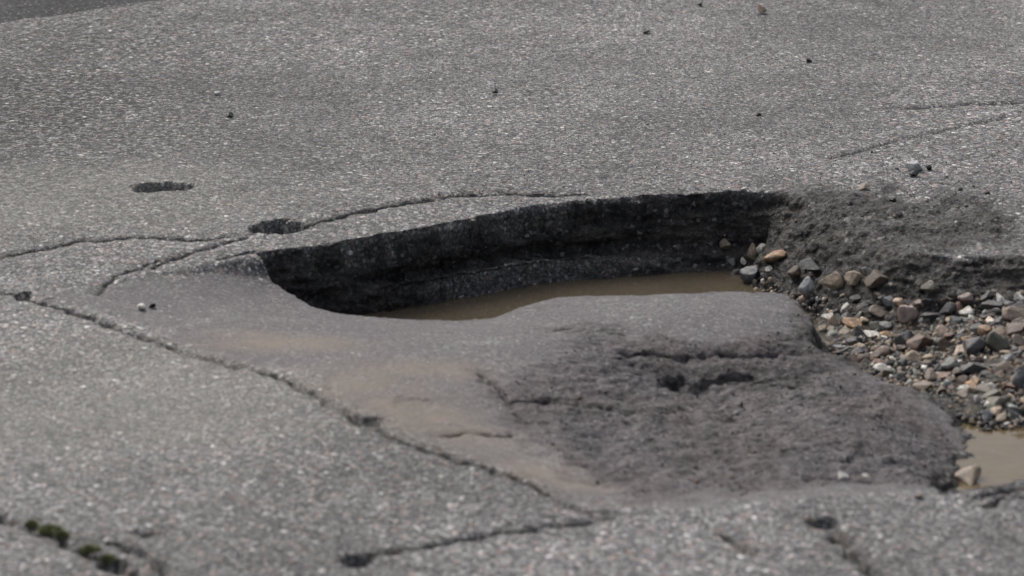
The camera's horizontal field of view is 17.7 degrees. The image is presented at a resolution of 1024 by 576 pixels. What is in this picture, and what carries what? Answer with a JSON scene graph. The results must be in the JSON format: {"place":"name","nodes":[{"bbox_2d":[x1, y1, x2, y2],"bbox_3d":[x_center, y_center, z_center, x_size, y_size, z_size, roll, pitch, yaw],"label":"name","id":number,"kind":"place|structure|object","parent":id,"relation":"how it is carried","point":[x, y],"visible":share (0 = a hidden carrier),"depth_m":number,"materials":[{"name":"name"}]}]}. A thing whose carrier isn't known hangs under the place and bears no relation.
{"place":"outdoors","nodes":[
{"label":"outdoors","id":0,"kind":"place"},
{"bbox_2d":[0,0,159,22],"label":"side road","id":1,"kind":"structure","parent":0,"point":[11,10],"depth_m":6.61,"materials":[{"name":"asphalt"}]},
{"bbox_2d":[0,0,1023,575],"bbox_3d":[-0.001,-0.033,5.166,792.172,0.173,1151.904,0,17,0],"label":"road","id":2,"kind":"structure","parent":0,"point":[256,390],"depth_m":4.98,"materials":[{"name":"asphalt"}]},
{"bbox_2d":[24,519,39,527],"bbox_3d":[-0.566,0.277,3.876,0.021,0.009,0.018,0,17,0],"label":"moss clump","id":3,"kind":"object","parent":2,"relation":"on","point":[30,523],"visible":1,"depth_m":3.87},
{"bbox_2d":[37,522,64,534],"bbox_3d":[-0.542,0.281,3.858,0.036,0.010,0.030,0,17,0],"label":"moss clump","id":4,"kind":"object","parent":2,"relation":"on","point":[48,529],"visible":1,"depth_m":3.85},
{"bbox_2d":[53,530,70,537],"bbox_3d":[-0.526,0.287,3.842,0.023,0.009,0.018,-8,19,-26],"label":"moss clump","id":5,"kind":"object","parent":2,"relation":"on","point":[62,534],"visible":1,"depth_m":3.84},
{"bbox_2d":[79,543,103,554],"bbox_3d":[-0.486,0.301,3.807,0.031,0.010,0.025,0,17,0],"label":"moss clump","id":6,"kind":"object","parent":2,"relation":"on","point":[90,549],"visible":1,"depth_m":3.80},
{"bbox_2d":[99,553,117,561],"bbox_3d":[-0.465,0.309,3.783,0.022,0.009,0.020,6,18,19],"label":"moss clump","id":7,"kind":"object","parent":2,"relation":"on","point":[107,557],"visible":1,"depth_m":3.78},
{"bbox_2d":[137,303,145,310],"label":"pebble","id":8,"kind":"object","parent":2,"relation":"on","point":[141,306],"visible":1,"depth_m":4.71,"materials":[{"name":"white stone"}]},
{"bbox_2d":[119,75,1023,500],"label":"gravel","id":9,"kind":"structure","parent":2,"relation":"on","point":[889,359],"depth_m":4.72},
{"bbox_2d":[740,265,759,283],"bbox_3d":[0.379,-0.020,5.222,0.034,0.029,0.030,-6,17,18],"label":"stone","id":10,"kind":"object","parent":9,"relation":"on","point":[748,274],"visible":1,"depth_m":5.21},
{"bbox_2d":[821,313,832,318],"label":"stone","id":11,"kind":"object","parent":9,"relation":"on","point":[826,316],"visible":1,"depth_m":5.01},
{"bbox_2d":[827,330,838,335],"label":"stone","id":12,"kind":"object","parent":9,"relation":"on","point":[832,332],"visible":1,"depth_m":4.92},
{"bbox_2d":[828,315,838,325],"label":"stone","id":13,"kind":"object","parent":9,"relation":"on","point":[833,320],"visible":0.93,"depth_m":4.98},
{"bbox_2d":[839,312,851,323],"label":"stone","id":14,"kind":"object","parent":9,"relation":"on","point":[845,314],"visible":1,"depth_m":4.97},
{"bbox_2d":[844,337,858,345],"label":"stone","id":15,"kind":"object","parent":9,"relation":"on","point":[850,341],"visible":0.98,"depth_m":4.86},
{"bbox_2d":[842,317,861,329],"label":"stone","id":16,"kind":"object","parent":9,"relation":"on","point":[851,323],"visible":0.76,"depth_m":4.95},
{"bbox_2d":[850,347,864,353],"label":"stone","id":17,"kind":"object","parent":9,"relation":"on","point":[858,350],"visible":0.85,"depth_m":4.82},
{"bbox_2d":[851,324,866,336],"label":"stone","id":18,"kind":"object","parent":9,"relation":"on","point":[857,330],"visible":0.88,"depth_m":4.90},
{"bbox_2d":[857,302,865,311],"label":"stone","id":19,"kind":"object","parent":9,"relation":"on","point":[861,305],"visible":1,"depth_m":4.97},
{"bbox_2d":[856,354,869,361],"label":"stone","id":20,"kind":"object","parent":9,"relation":"on","point":[860,357],"visible":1,"depth_m":4.78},
{"bbox_2d":[860,316,868,322],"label":"stone","id":21,"kind":"object","parent":9,"relation":"on","point":[863,320],"visible":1,"depth_m":4.95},
{"bbox_2d":[870,321,879,330],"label":"stone","id":22,"kind":"object","parent":9,"relation":"on","point":[874,325],"visible":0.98,"depth_m":4.93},
{"bbox_2d":[871,292,881,301],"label":"stone","id":23,"kind":"object","parent":9,"relation":"on","point":[875,295],"visible":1,"depth_m":4.96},
{"bbox_2d":[868,304,886,317],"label":"stone","id":24,"kind":"object","parent":9,"relation":"on","point":[875,310],"visible":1,"depth_m":4.94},
{"bbox_2d":[873,363,886,370],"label":"stone","id":25,"kind":"object","parent":9,"relation":"on","point":[880,366],"visible":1,"depth_m":4.72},
{"bbox_2d":[870,345,893,357],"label":"stone","id":26,"kind":"object","parent":9,"relation":"on","point":[880,351],"visible":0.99,"depth_m":4.79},
{"bbox_2d":[882,368,893,377],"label":"stone","id":27,"kind":"object","parent":9,"relation":"on","point":[887,371],"visible":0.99,"depth_m":4.70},
{"bbox_2d":[883,296,893,305],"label":"stone","id":28,"kind":"object","parent":9,"relation":"on","point":[887,300],"visible":1,"depth_m":4.95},
{"bbox_2d":[892,298,904,306],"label":"stone","id":29,"kind":"object","parent":9,"relation":"on","point":[898,302],"visible":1,"depth_m":4.93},
{"bbox_2d":[896,345,905,352],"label":"stone","id":30,"kind":"object","parent":9,"relation":"on","point":[902,348],"visible":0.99,"depth_m":4.80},
{"bbox_2d":[896,372,907,382],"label":"stone","id":31,"kind":"object","parent":9,"relation":"on","point":[900,376],"visible":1,"depth_m":4.67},
{"bbox_2d":[900,357,906,366],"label":"stone","id":32,"kind":"object","parent":9,"relation":"on","point":[903,363],"visible":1,"depth_m":4.73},
{"bbox_2d":[904,350,921,362],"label":"stone","id":33,"kind":"object","parent":9,"relation":"on","point":[911,355],"visible":1,"depth_m":4.74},
{"bbox_2d":[912,299,923,305],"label":"stone","id":34,"kind":"object","parent":9,"relation":"on","point":[917,302],"visible":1,"depth_m":4.92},
{"bbox_2d":[906,333,932,349],"bbox_3d":[0.595,0.081,4.809,0.033,0.032,0.040,14,22,39],"label":"stone","id":35,"kind":"object","parent":9,"relation":"on","point":[917,341],"visible":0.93,"depth_m":4.79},
{"bbox_2d":[917,323,929,329],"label":"stone","id":36,"kind":"object","parent":9,"relation":"on","point":[920,326],"visible":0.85,"depth_m":4.89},
{"bbox_2d":[913,380,936,391],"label":"stone","id":37,"kind":"object","parent":9,"relation":"on","point":[925,385],"visible":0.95,"depth_m":4.61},
{"bbox_2d":[921,299,932,305],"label":"stone","id":38,"kind":"object","parent":9,"relation":"on","point":[926,302],"visible":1,"depth_m":4.92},
{"bbox_2d":[922,354,933,360],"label":"stone","id":39,"kind":"object","parent":9,"relation":"on","point":[927,357],"visible":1,"depth_m":4.73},
{"bbox_2d":[924,368,936,380],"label":"stone","id":40,"kind":"object","parent":9,"relation":"on","point":[930,375],"visible":1,"depth_m":4.66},
{"bbox_2d":[920,312,944,318],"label":"stone","id":41,"kind":"object","parent":9,"relation":"on","point":[931,315],"visible":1,"depth_m":4.91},
{"bbox_2d":[930,337,939,345],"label":"stone","id":42,"kind":"object","parent":9,"relation":"on","point":[934,342],"visible":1,"depth_m":4.80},
{"bbox_2d":[937,372,950,378],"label":"stone","id":43,"kind":"object","parent":9,"relation":"on","point":[941,375],"visible":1,"depth_m":4.65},
{"bbox_2d":[938,325,949,332],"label":"stone","id":44,"kind":"object","parent":9,"relation":"on","point":[942,329],"visible":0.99,"depth_m":4.83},
{"bbox_2d":[939,302,955,314],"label":"stone","id":45,"kind":"object","parent":9,"relation":"on","point":[948,308],"visible":1,"depth_m":4.90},
{"bbox_2d":[942,376,955,383],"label":"stone","id":46,"kind":"object","parent":9,"relation":"on","point":[951,379],"visible":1,"depth_m":4.64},
{"bbox_2d":[941,357,958,370],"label":"stone","id":47,"kind":"object","parent":9,"relation":"on","point":[949,363],"visible":1,"depth_m":4.68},
{"bbox_2d":[949,316,962,326],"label":"stone","id":48,"kind":"object","parent":9,"relation":"on","point":[956,319],"visible":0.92,"depth_m":4.87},
{"bbox_2d":[954,301,962,311],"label":"stone","id":49,"kind":"object","parent":9,"relation":"on","point":[959,306],"visible":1,"depth_m":4.90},
{"bbox_2d":[951,367,966,375],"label":"stone","id":50,"kind":"object","parent":9,"relation":"on","point":[957,371],"visible":0.86,"depth_m":4.65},
{"bbox_2d":[954,345,964,355],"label":"stone","id":51,"kind":"object","parent":9,"relation":"on","point":[959,348],"visible":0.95,"depth_m":4.74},
{"bbox_2d":[955,375,969,385],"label":"stone","id":52,"kind":"object","parent":9,"relation":"on","point":[962,380],"visible":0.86,"depth_m":4.62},
{"bbox_2d":[957,384,968,391],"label":"stone","id":53,"kind":"object","parent":9,"relation":"on","point":[960,387],"visible":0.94,"depth_m":4.59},
{"bbox_2d":[955,387,973,397],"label":"stone","id":54,"kind":"object","parent":9,"relation":"on","point":[964,392],"visible":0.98,"depth_m":4.56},
{"bbox_2d":[957,292,973,302],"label":"stone","id":55,"kind":"object","parent":9,"relation":"on","point":[966,297],"visible":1,"depth_m":4.90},
{"bbox_2d":[959,306,973,315],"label":"stone","id":56,"kind":"object","parent":9,"relation":"on","point":[967,311],"visible":1,"depth_m":4.89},
{"bbox_2d":[965,379,979,387],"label":"stone","id":57,"kind":"object","parent":9,"relation":"on","point":[974,383],"visible":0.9,"depth_m":4.61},
{"bbox_2d":[959,362,987,373],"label":"stone","id":58,"kind":"object","parent":9,"relation":"on","point":[973,367],"visible":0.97,"depth_m":4.65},
{"bbox_2d":[962,337,985,355],"bbox_3d":[0.667,0.085,4.739,0.033,0.033,0.026,0,17,1],"label":"stone","id":59,"kind":"object","parent":9,"relation":"on","point":[973,345],"visible":1,"depth_m":4.73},
{"bbox_2d":[980,290,993,301],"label":"stone","id":60,"kind":"object","parent":9,"relation":"on","point":[987,295],"visible":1,"depth_m":4.91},
{"bbox_2d":[982,409,995,421],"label":"stone","id":61,"kind":"object","parent":9,"relation":"on","point":[987,414],"visible":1,"depth_m":4.49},
{"bbox_2d":[981,389,999,399],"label":"stone","id":62,"kind":"object","parent":9,"relation":"on","point":[992,393],"visible":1,"depth_m":4.54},
{"bbox_2d":[979,300,1002,310],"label":"stone","id":63,"kind":"object","parent":9,"relation":"on","point":[988,304],"visible":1,"depth_m":4.90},
{"bbox_2d":[989,308,1001,314],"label":"stone","id":64,"kind":"object","parent":9,"relation":"on","point":[996,310],"visible":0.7,"depth_m":4.87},
{"bbox_2d":[990,406,1002,415],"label":"stone","id":65,"kind":"object","parent":9,"relation":"on","point":[998,410],"visible":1,"depth_m":4.50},
{"bbox_2d":[985,331,1009,352],"bbox_3d":[0.697,0.082,4.722,0.035,0.038,0.020,3,17,10],"label":"stone","id":66,"kind":"object","parent":9,"relation":"on","point":[996,342],"visible":0.97,"depth_m":4.72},
{"bbox_2d":[993,316,1002,323],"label":"stone","id":67,"kind":"object","parent":9,"relation":"on","point":[998,320],"visible":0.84,"depth_m":4.82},
{"bbox_2d":[996,293,1005,302],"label":"stone","id":68,"kind":"object","parent":9,"relation":"on","point":[999,297],"visible":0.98,"depth_m":4.90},
{"bbox_2d":[996,412,1006,422],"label":"stone","id":69,"kind":"object","parent":9,"relation":"on","point":[1001,417],"visible":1,"depth_m":4.48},
{"bbox_2d":[1000,354,1014,361],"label":"stone","id":70,"kind":"object","parent":9,"relation":"on","point":[1007,357],"visible":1,"depth_m":4.67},
{"bbox_2d":[1003,300,1014,306],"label":"stone","id":71,"kind":"object","parent":9,"relation":"on","point":[1006,303],"visible":0.79,"depth_m":4.89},
{"bbox_2d":[1001,382,1017,390],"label":"stone","id":72,"kind":"object","parent":9,"relation":"on","point":[1009,385],"visible":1,"depth_m":4.57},
{"bbox_2d":[1002,306,1023,321],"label":"stone","id":73,"kind":"object","parent":9,"relation":"on","point":[1010,313],"visible":0.84,"depth_m":4.81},
{"bbox_2d":[1008,403,1017,411],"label":"stone","id":74,"kind":"object","parent":9,"relation":"on","point":[1013,407],"visible":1,"depth_m":4.50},
{"bbox_2d":[1004,322,1023,336],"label":"stone","id":75,"kind":"object","parent":9,"relation":"on","point":[1012,328],"visible":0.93,"depth_m":4.76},
{"bbox_2d":[1010,410,1018,419],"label":"stone","id":76,"kind":"object","parent":9,"relation":"on","point":[1014,415],"visible":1,"depth_m":4.49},
{"bbox_2d":[1011,334,1023,346],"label":"stone","id":77,"kind":"object","parent":9,"relation":"on","point":[1018,339],"visible":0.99,"depth_m":4.73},
{"bbox_2d":[1012,367,1023,388],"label":"stone","id":78,"kind":"object","parent":9,"relation":"on","point":[1018,380],"visible":1,"depth_m":4.55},
{"bbox_2d":[1012,301,1023,308],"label":"stone","id":79,"kind":"object","parent":9,"relation":"on","point":[1020,304],"visible":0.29,"depth_m":4.88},
{"bbox_2d":[1013,292,1023,301],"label":"stone","id":80,"kind":"object","parent":9,"relation":"on","point":[1019,296],"visible":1,"depth_m":4.89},
{"bbox_2d":[359,271,817,325],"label":"water","id":81,"kind":"structure","parent":2,"relation":"on","point":[492,305],"depth_m":5.18,"materials":[{"name":"muddy water"}]},
{"bbox_2d":[719,238,731,249],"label":"stone","id":82,"kind":"object","parent":2,"relation":"on","point":[724,243],"visible":1,"depth_m":5.30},
{"bbox_2d":[727,258,735,265],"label":"stone","id":83,"kind":"object","parent":2,"relation":"on","point":[731,261],"visible":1,"depth_m":5.29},
{"bbox_2d":[730,269,739,274],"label":"stone","id":84,"kind":"object","parent":2,"relation":"on","point":[735,271],"visible":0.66,"depth_m":5.27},
{"bbox_2d":[747,243,756,259],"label":"stone","id":85,"kind":"object","parent":2,"relation":"on","point":[752,252],"visible":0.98,"depth_m":5.29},
{"bbox_2d":[756,243,764,254],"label":"stone","id":86,"kind":"object","parent":2,"relation":"on","point":[759,248],"visible":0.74,"depth_m":5.29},
{"bbox_2d":[758,4,766,12],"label":"pebble","id":87,"kind":"object","parent":2,"relation":"on","point":[761,8],"visible":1,"depth_m":6.58,"materials":[{"name":"beige stone"}]},
{"bbox_2d":[763,250,785,261],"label":"stone","id":88,"kind":"object","parent":2,"relation":"on","point":[775,255],"visible":1,"depth_m":5.19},
{"bbox_2d":[787,265,800,277],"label":"stone","id":89,"kind":"object","parent":2,"relation":"on","point":[794,271],"visible":1,"depth_m":5.14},
{"bbox_2d":[799,276,814,297],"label":"stone","id":90,"kind":"object","parent":2,"relation":"on","point":[806,287],"visible":1,"depth_m":5.08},
{"bbox_2d":[799,258,819,271],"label":"stone","id":91,"kind":"object","parent":2,"relation":"on","point":[809,264],"visible":1,"depth_m":5.12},
{"bbox_2d":[816,325,826,331],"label":"stone","id":92,"kind":"object","parent":2,"relation":"on","point":[820,328],"visible":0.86,"depth_m":4.95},
{"bbox_2d":[820,271,843,289],"bbox_3d":[0.489,-0.009,5.046,0.031,0.030,0.027,-10,20,-31],"label":"stone","id":93,"kind":"object","parent":2,"relation":"on","point":[833,281],"visible":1,"depth_m":5.04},
{"bbox_2d":[838,471,848,480],"bbox_3d":[0.412,0.235,4.112,0.017,0.010,0.017,7,29,-27],"label":"chip","id":94,"kind":"object","parent":2,"relation":"on","point":[841,475],"visible":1,"depth_m":4.11,"materials":[{"name":"white stone"}]},
{"bbox_2d":[839,325,849,333],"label":"stone","id":95,"kind":"object","parent":2,"relation":"on","point":[845,329],"visible":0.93,"depth_m":4.93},
{"bbox_2d":[848,353,856,360],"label":"stone","id":96,"kind":"object","parent":2,"relation":"on","point":[852,357],"visible":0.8,"depth_m":4.78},
{"bbox_2d":[844,270,862,285],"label":"stone","id":97,"kind":"object","parent":2,"relation":"on","point":[852,278],"visible":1,"depth_m":5.02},
{"bbox_2d":[849,294,860,301],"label":"stone","id":98,"kind":"object","parent":2,"relation":"on","point":[857,297],"visible":1,"depth_m":5.00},
{"bbox_2d":[858,182,869,190],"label":"pebble","id":99,"kind":"object","parent":2,"relation":"on","point":[863,186],"visible":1,"depth_m":5.30,"materials":[{"name":"beige stone"}]},
{"bbox_2d":[863,330,879,337],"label":"stone","id":100,"kind":"object","parent":2,"relation":"on","point":[869,333],"visible":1,"depth_m":4.89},
{"bbox_2d":[864,270,889,287],"bbox_3d":[0.552,-0.012,4.986,0.031,0.028,0.036,-10,20,-30],"label":"stone","id":101,"kind":"object","parent":2,"relation":"on","point":[875,279],"visible":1,"depth_m":4.97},
{"bbox_2d":[879,321,892,330],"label":"stone","id":102,"kind":"object","parent":2,"relation":"on","point":[885,325],"visible":1,"depth_m":4.92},
{"bbox_2d":[879,331,892,339],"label":"stone","id":103,"kind":"object","parent":2,"relation":"on","point":[887,333],"visible":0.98,"depth_m":4.89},
{"bbox_2d":[893,330,913,346],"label":"stone","id":104,"kind":"object","parent":2,"relation":"on","point":[902,338],"visible":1,"depth_m":4.83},
{"bbox_2d":[897,305,917,322],"bbox_3d":[0.592,0.041,4.917,0.032,0.031,0.024,1,17,2],"label":"stone","id":105,"kind":"object","parent":2,"relation":"on","point":[906,314],"visible":1,"depth_m":4.91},
{"bbox_2d":[905,161,922,170],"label":"pebble","id":106,"kind":"object","parent":2,"relation":"on","point":[912,165],"visible":1,"depth_m":5.41,"materials":[{"name":"grey stone"}]},
{"bbox_2d":[909,169,918,175],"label":"pebble","id":107,"kind":"object","parent":2,"relation":"on","point":[914,172],"visible":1,"depth_m":5.38,"materials":[{"name":"black stone"}]},
{"bbox_2d":[913,368,919,376],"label":"stone","id":108,"kind":"object","parent":2,"relation":"on","point":[916,372],"visible":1,"depth_m":4.68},
{"bbox_2d":[920,280,936,291],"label":"stone","id":109,"kind":"object","parent":2,"relation":"on","point":[929,286],"visible":1,"depth_m":4.92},
{"bbox_2d":[933,362,942,371],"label":"stone","id":110,"kind":"object","parent":2,"relation":"on","point":[937,366],"visible":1,"depth_m":4.69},
{"bbox_2d":[936,386,946,394],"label":"stone","id":111,"kind":"object","parent":2,"relation":"on","point":[940,389],"visible":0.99,"depth_m":4.59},
{"bbox_2d":[936,338,950,350],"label":"stone","id":112,"kind":"object","parent":2,"relation":"on","point":[942,343],"visible":1,"depth_m":4.78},
{"bbox_2d":[943,379,949,387],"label":"stone","id":113,"kind":"object","parent":2,"relation":"on","point":[946,382],"visible":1,"depth_m":4.63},
{"bbox_2d":[943,332,954,339],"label":"stone","id":114,"kind":"object","parent":2,"relation":"on","point":[947,336],"visible":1,"depth_m":4.81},
{"bbox_2d":[954,464,981,485],"bbox_3d":[0.591,0.245,4.277,0.044,0.022,0.056,-20,28,-5],"label":"stone","id":115,"kind":"object","parent":2,"relation":"on","point":[969,475],"visible":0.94,"depth_m":4.27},
{"bbox_2d":[970,323,981,334],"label":"stone","id":116,"kind":"object","parent":2,"relation":"on","point":[974,328],"visible":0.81,"depth_m":4.81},
{"bbox_2d":[970,356,983,362],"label":"stone","id":117,"kind":"object","parent":2,"relation":"on","point":[978,359],"visible":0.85,"depth_m":4.69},
{"bbox_2d":[972,382,990,393],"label":"stone","id":118,"kind":"object","parent":2,"relation":"on","point":[984,388],"visible":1,"depth_m":4.57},
{"bbox_2d":[978,325,991,337],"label":"stone","id":119,"kind":"object","parent":2,"relation":"on","point":[983,330],"visible":1,"depth_m":4.79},
{"bbox_2d":[956,422,1023,490],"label":"puddle","id":120,"kind":"object","parent":2,"relation":"on","point":[998,458],"visible":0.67,"depth_m":4.36,"materials":[{"name":"muddy water"}]},
{"bbox_2d":[983,396,1011,406],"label":"stone","id":121,"kind":"object","parent":2,"relation":"on","point":[998,400],"visible":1,"depth_m":4.52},
{"bbox_2d":[994,326,1004,335],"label":"stone","id":122,"kind":"object","parent":2,"relation":"on","point":[1000,330],"visible":0.38,"depth_m":4.77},
{"bbox_2d":[997,360,1013,370],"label":"stone","id":123,"kind":"object","parent":2,"relation":"on","point":[1006,365],"visible":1,"depth_m":4.63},
{"bbox_2d":[1011,317,1023,322],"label":"stone","id":124,"kind":"object","parent":2,"relation":"on","point":[1018,319],"visible":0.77,"depth_m":4.80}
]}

